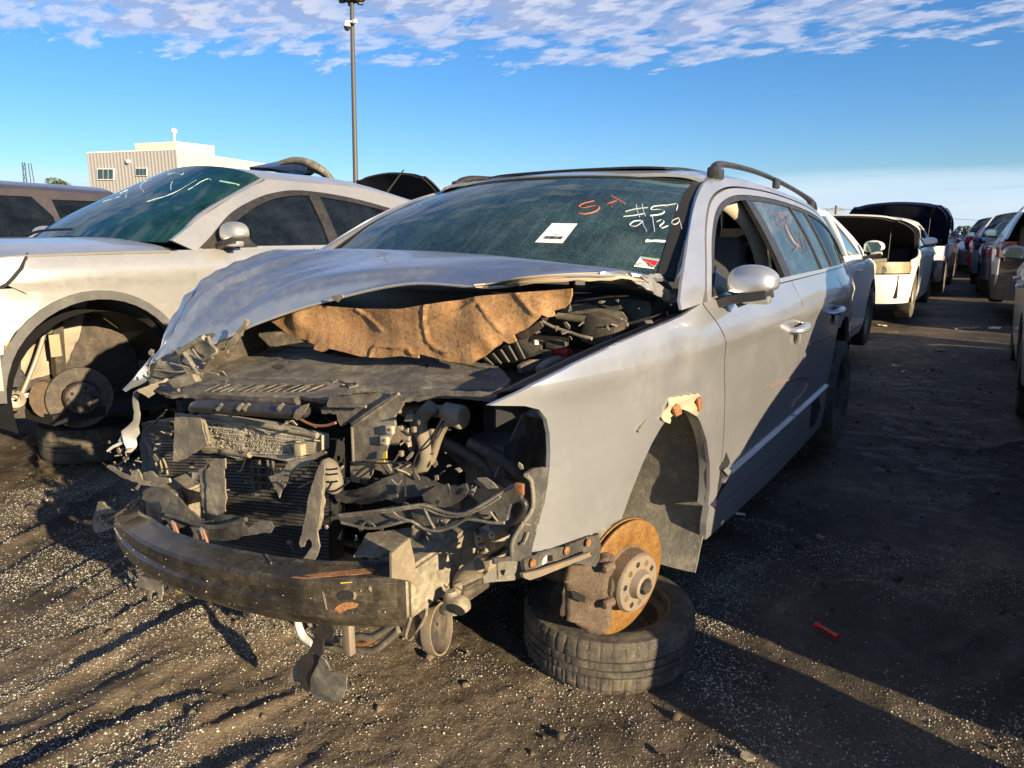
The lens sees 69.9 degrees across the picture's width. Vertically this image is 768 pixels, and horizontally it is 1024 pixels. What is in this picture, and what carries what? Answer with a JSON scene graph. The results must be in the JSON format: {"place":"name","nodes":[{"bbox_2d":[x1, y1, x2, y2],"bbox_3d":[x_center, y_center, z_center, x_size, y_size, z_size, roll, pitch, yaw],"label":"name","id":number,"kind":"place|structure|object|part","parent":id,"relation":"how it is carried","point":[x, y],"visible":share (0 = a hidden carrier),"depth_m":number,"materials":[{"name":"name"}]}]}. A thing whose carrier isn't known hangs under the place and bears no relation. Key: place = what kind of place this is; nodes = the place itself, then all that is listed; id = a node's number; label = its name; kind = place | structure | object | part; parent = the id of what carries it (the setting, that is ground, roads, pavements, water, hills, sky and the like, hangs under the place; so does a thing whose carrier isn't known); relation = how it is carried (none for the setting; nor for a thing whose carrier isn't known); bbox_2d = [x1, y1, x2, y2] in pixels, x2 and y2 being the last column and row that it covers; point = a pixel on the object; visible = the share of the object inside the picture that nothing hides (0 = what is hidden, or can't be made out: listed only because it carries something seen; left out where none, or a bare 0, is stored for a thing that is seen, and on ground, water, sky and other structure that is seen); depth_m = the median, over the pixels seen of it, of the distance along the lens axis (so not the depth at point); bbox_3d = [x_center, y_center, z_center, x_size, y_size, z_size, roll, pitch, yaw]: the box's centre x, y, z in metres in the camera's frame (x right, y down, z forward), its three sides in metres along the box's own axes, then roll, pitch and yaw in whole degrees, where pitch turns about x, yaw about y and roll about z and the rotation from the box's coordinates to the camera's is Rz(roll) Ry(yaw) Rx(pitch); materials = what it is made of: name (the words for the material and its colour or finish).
{"place":"outdoors","nodes":[
{"label":"outdoors","id":0,"kind":"place"},
{"bbox_2d":[22,162,34,182],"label":"lattice tower","id":1,"kind":"structure","parent":0,"point":[23,168],"depth_m":160.17,"materials":[{"name":"metal"}]},
{"bbox_2d":[86,128,269,193],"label":"office building","id":2,"kind":"structure","parent":0,"point":[113,172],"depth_m":62.65,"materials":[{"name":"beige metal"}]},
{"bbox_2d":[97,168,114,179],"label":"window","id":3,"kind":"structure","parent":2,"relation":"in","point":[102,173],"depth_m":62.73,"materials":[{"name":"glass"}]},
{"bbox_2d":[135,168,147,175],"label":"window","id":4,"kind":"structure","parent":2,"relation":"in","point":[138,171],"depth_m":61.81,"materials":[{"name":"glass"}]},
{"bbox_2d":[0,260,1023,767],"bbox_3d":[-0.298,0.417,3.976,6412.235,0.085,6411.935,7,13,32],"label":"ground","id":5,"kind":"structure","parent":0,"point":[848,498],"depth_m":2.22,"materials":[{"name":"soil"}]},
{"bbox_2d":[26,502,34,507],"bbox_3d":[-2.196,0.556,3.340,0.032,0.020,0.052,-9,14,-36],"label":"scrap","id":6,"kind":"object","parent":5,"relation":"on","point":[31,504],"visible":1,"depth_m":3.33,"materials":[{"name":"metal"}]},
{"bbox_2d":[0,180,112,236],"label":"van","id":7,"kind":"object","parent":5,"relation":"on","point":[26,208],"visible":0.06,"depth_m":6.53,"materials":[{"name":"brown paint"}]},
{"bbox_2d":[45,177,71,184],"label":"tree","id":8,"kind":"object","parent":5,"relation":"on","point":[55,181],"visible":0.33,"depth_m":119.27,"materials":[{"name":"green plant"}]},
{"bbox_2d":[36,409,151,463],"bbox_3d":[-2.403,0.290,4.244,0.584,0.198,0.584,6,13,28],"label":"tyre","id":9,"kind":"object","parent":5,"relation":"on","point":[61,444],"visible":0.66,"depth_m":4.00,"materials":[{"name":"rubber"}]},
{"bbox_2d":[0,166,409,433],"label":"suv","id":10,"kind":"object","parent":5,"relation":"on","point":[92,296],"visible":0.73,"depth_m":3.89,"materials":[{"name":"silver metal"}]},
{"bbox_3d":[-1.477,-0.396,4.304,0.134,0.785,0.950,7,13,32],"label":"front door","id":11,"kind":"part","parent":10,"relation":"part of","materials":[{"name":"silver metal"}]},
{"bbox_2d":[249,157,333,178],"bbox_3d":[-3.101,-1.950,9.959,2.541,2.135,4.672,7,13,32],"label":"hatchback","id":12,"kind":"object","parent":5,"relation":"on","point":[300,166],"visible":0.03,"depth_m":9.21,"materials":[{"name":"grey paint"}]},
{"bbox_2d":[339,0,364,182],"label":"light pole","id":13,"kind":"object","parent":5,"relation":"on","point":[349,24],"visible":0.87,"depth_m":26.91,"materials":[{"name":"metal"}]},
{"bbox_2d":[356,172,440,199],"bbox_3d":[-0.933,-2.576,13.010,2.036,2.034,4.671,7,13,32],"label":"suv","id":14,"kind":"object","parent":5,"relation":"on","point":[410,186],"visible":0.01,"depth_m":11.37,"materials":[{"name":"black paint"}]},
{"bbox_2d":[386,169,403,192],"bbox_3d":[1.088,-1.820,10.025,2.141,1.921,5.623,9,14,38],"label":"strut","id":15,"kind":"object","parent":14,"relation":"attached to","point":[391,186],"depth_m":8.39,"materials":[{"name":"black paint"}]},
{"bbox_2d":[92,161,854,702],"bbox_3d":[0.446,-0.272,3.548,2.063,1.457,4.560,7,13,32],"label":"station wagon","id":16,"kind":"object","parent":5,"relation":"on","point":[602,395],"visible":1,"depth_m":2.11,"materials":[{"name":"silver metal"}]},
{"bbox_3d":[0.870,0.003,2.598,0.161,0.675,1.071,7,13,32],"label":"front door","id":17,"kind":"part","parent":16,"relation":"part of","materials":[{"name":"silver metal"}]},
{"bbox_3d":[1.267,-0.681,3.353,0.232,0.383,2.895,7,13,32],"label":"window frame","id":18,"kind":"part","parent":16,"relation":"part of","materials":[{"name":"silver metal"}]},
{"bbox_3d":[1.297,-0.077,3.252,0.161,0.794,1.460,7,13,32],"label":"rear door","id":19,"kind":"part","parent":16,"relation":"part of","materials":[{"name":"silver metal"}]},
{"bbox_2d":[0,366,1023,767],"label":"clods","id":20,"kind":"object","parent":5,"relation":"on","point":[674,716],"visible":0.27,"depth_m":2.38,"materials":[{"name":"soil"}]},
{"bbox_2d":[524,575,694,693],"bbox_3d":[0.287,0.711,2.185,0.503,0.159,0.503,-6,13,-28],"label":"tyre","id":21,"kind":"object","parent":5,"relation":"on","point":[639,653],"visible":0.72,"depth_m":1.99,"materials":[{"name":"rubber"}]},
{"bbox_2d":[661,749,668,757],"bbox_3d":[0.360,0.869,1.721,0.020,0.012,0.018,-11,16,-44],"label":"scrap","id":22,"kind":"object","parent":5,"relation":"on","point":[664,753],"visible":1,"depth_m":1.72,"materials":[{"name":"metal"}]},
{"bbox_2d":[740,750,754,761],"bbox_3d":[0.552,0.871,1.714,0.030,0.016,0.024,7,13,32],"label":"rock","id":23,"kind":"object","parent":5,"relation":"on","point":[747,756],"visible":1,"depth_m":1.71,"materials":[{"name":"stone"}]},
{"bbox_2d":[816,534,824,540],"bbox_3d":[1.244,0.619,2.960,0.021,0.020,0.029,-3,12,-15],"label":"scrap","id":24,"kind":"object","parent":5,"relation":"on","point":[819,537],"visible":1,"depth_m":2.95,"materials":[{"name":"metal"}]},
{"bbox_2d":[813,622,839,639],"bbox_3d":[0.960,0.755,2.238,0.024,0.024,0.081,-6,13,-26],"label":"red plastic piece","id":25,"kind":"object","parent":5,"relation":"on","point":[834,635],"visible":1,"depth_m":2.23,"materials":[{"name":"red plastic"}]},
{"bbox_2d":[826,205,845,213],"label":"utility pole","id":26,"kind":"object","parent":5,"relation":"on","point":[836,209],"visible":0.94,"depth_m":85.02,"materials":[{"name":"brown wood"}]},
{"bbox_2d":[817,209,884,345],"bbox_3d":[2.314,-0.968,6.872,1.941,1.420,4.072,7,13,32],"label":"sedan","id":27,"kind":"object","parent":5,"relation":"on","point":[861,267],"visible":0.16,"depth_m":6.80,"materials":[{"name":"white paint"}]},
{"bbox_3d":[2.697,-0.689,6.028,0.142,0.660,0.772,7,13,32],"label":"rear door","id":28,"kind":"part","parent":27,"relation":"part of","materials":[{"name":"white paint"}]},
{"bbox_3d":[3.167,-0.830,6.722,0.131,0.660,0.950,7,13,32],"label":"front door","id":29,"kind":"part","parent":27,"relation":"part of","materials":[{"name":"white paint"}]},
{"bbox_2d":[831,214,937,317],"bbox_3d":[5.344,-1.867,11.196,2.038,1.380,4.462,7,13,32],"label":"sedan","id":30,"kind":"object","parent":5,"relation":"on","point":[904,267],"visible":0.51,"depth_m":9.58,"materials":[{"name":"white paint"}]},
{"bbox_3d":[5.873,-1.624,10.473,0.130,0.640,0.950,7,13,32],"label":"front door","id":31,"kind":"part","parent":30,"relation":"part of","materials":[{"name":"white paint"}]},
{"bbox_3d":[6.425,-1.792,11.301,0.130,0.640,1.092,7,13,32],"label":"rear door","id":32,"kind":"part","parent":30,"relation":"part of","materials":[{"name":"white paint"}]},
{"bbox_2d":[849,202,960,292],"bbox_3d":[8.236,-2.883,15.399,2.074,1.695,4.522,7,13,32],"label":"suv","id":33,"kind":"object","parent":5,"relation":"on","point":[933,220],"visible":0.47,"depth_m":13.80,"materials":[{"name":"blue paint"}]},
{"bbox_3d":[8.756,-2.528,14.644,0.134,0.750,0.950,7,13,32],"label":"front door","id":34,"kind":"part","parent":33,"relation":"part of","materials":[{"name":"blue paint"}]},
{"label":"rear door","id":35,"kind":"part","parent":33,"relation":"part of","materials":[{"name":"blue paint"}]},
{"bbox_2d":[946,208,960,276],"bbox_3d":[11.084,-3.842,19.979,2.037,1.898,4.672,7,14,33],"label":"sedan","id":36,"kind":"object","parent":5,"relation":"on","point":[958,240],"visible":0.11,"depth_m":18.79,"materials":[{"name":"grey paint"}]},
{"bbox_2d":[956,237,967,271],"bbox_3d":[15.860,-4.486,24.222,2.037,1.440,4.672,7,14,33],"label":"sedan","id":37,"kind":"object","parent":5,"relation":"on","point":[962,257],"visible":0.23,"depth_m":23.05,"materials":[{"name":"silver metal"}]},
{"bbox_2d":[954,226,972,234],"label":"tree","id":38,"kind":"object","parent":5,"relation":"on","point":[958,228],"visible":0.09,"depth_m":75.20,"materials":[{"name":"green plant"}]},
{"bbox_2d":[952,326,981,328],"bbox_3d":[5.975,-0.739,9.627,0.406,0.022,0.161,-1,11,-4],"label":"scrap","id":39,"kind":"object","parent":5,"relation":"on","point":[974,327],"visible":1,"depth_m":9.61,"materials":[{"name":"metal"}]},
{"bbox_2d":[965,225,984,273],"bbox_3d":[14.709,-4.073,21.904,2.037,1.440,4.672,7,13,32],"label":"sedan","id":40,"kind":"object","parent":5,"relation":"on","point":[969,255],"visible":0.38,"depth_m":21.03,"materials":[{"name":"red paint"}]},
{"bbox_2d":[963,217,991,267],"bbox_3d":[15.951,-4.656,24.092,2.036,1.621,4.672,7,14,33],"label":"suv","id":41,"kind":"object","parent":5,"relation":"on","point":[977,226],"visible":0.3,"depth_m":22.82,"materials":[{"name":"blue paint"}]},
{"bbox_2d":[972,225,999,292],"bbox_3d":[10.890,-2.717,15.462,2.037,1.440,4.671,7,13,32],"label":"sedan","id":42,"kind":"object","parent":5,"relation":"on","point":[977,240],"visible":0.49,"depth_m":14.62,"materials":[{"name":"blue paint"}]},
{"bbox_2d":[967,212,1016,284],"bbox_3d":[11.861,-3.208,17.241,2.036,1.621,4.672,7,13,31],"label":"suv","id":43,"kind":"object","parent":5,"relation":"on","point":[993,222],"visible":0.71,"depth_m":15.99,"materials":[{"name":"white paint"}]},
{"bbox_2d":[975,220,1009,291],"bbox_3d":[10.791,-2.702,15.253,2.037,1.440,4.672,7,13,32],"label":"sedan","id":44,"kind":"object","parent":5,"relation":"on","point":[986,252],"visible":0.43,"depth_m":14.13,"materials":[{"name":"grey paint"}]},
{"bbox_2d":[984,206,1023,301],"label":"suv","id":45,"kind":"object","parent":5,"relation":"on","point":[1001,280],"visible":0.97,"depth_m":9.65,"materials":[{"name":"white paint"}]},
{"bbox_2d":[1002,246,1023,414],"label":"hatchback","id":46,"kind":"object","parent":5,"relation":"on","point":[1014,253],"visible":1,"depth_m":5.36,"materials":[{"name":"silver metal"}]},
{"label":"front door","id":47,"kind":"part","parent":46,"relation":"part of","materials":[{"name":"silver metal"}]},
{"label":"rear door","id":48,"kind":"part","parent":46,"relation":"part of","materials":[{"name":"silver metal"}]},
{"bbox_2d":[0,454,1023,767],"bbox_3d":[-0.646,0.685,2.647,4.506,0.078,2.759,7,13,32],"label":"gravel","id":49,"kind":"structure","parent":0,"point":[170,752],"depth_m":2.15,"materials":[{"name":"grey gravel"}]},
{"bbox_2d":[0,0,1023,231],"label":"sky","id":50,"kind":"structure","parent":0,"point":[849,104],"materials":[{"name":"blue"}]},
{"bbox_2d":[727,331,1022,583],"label":"gravel","id":51,"kind":"structure","parent":0,"point":[893,458],"depth_m":4.06,"materials":[{"name":"grey gravel"}]}
]}

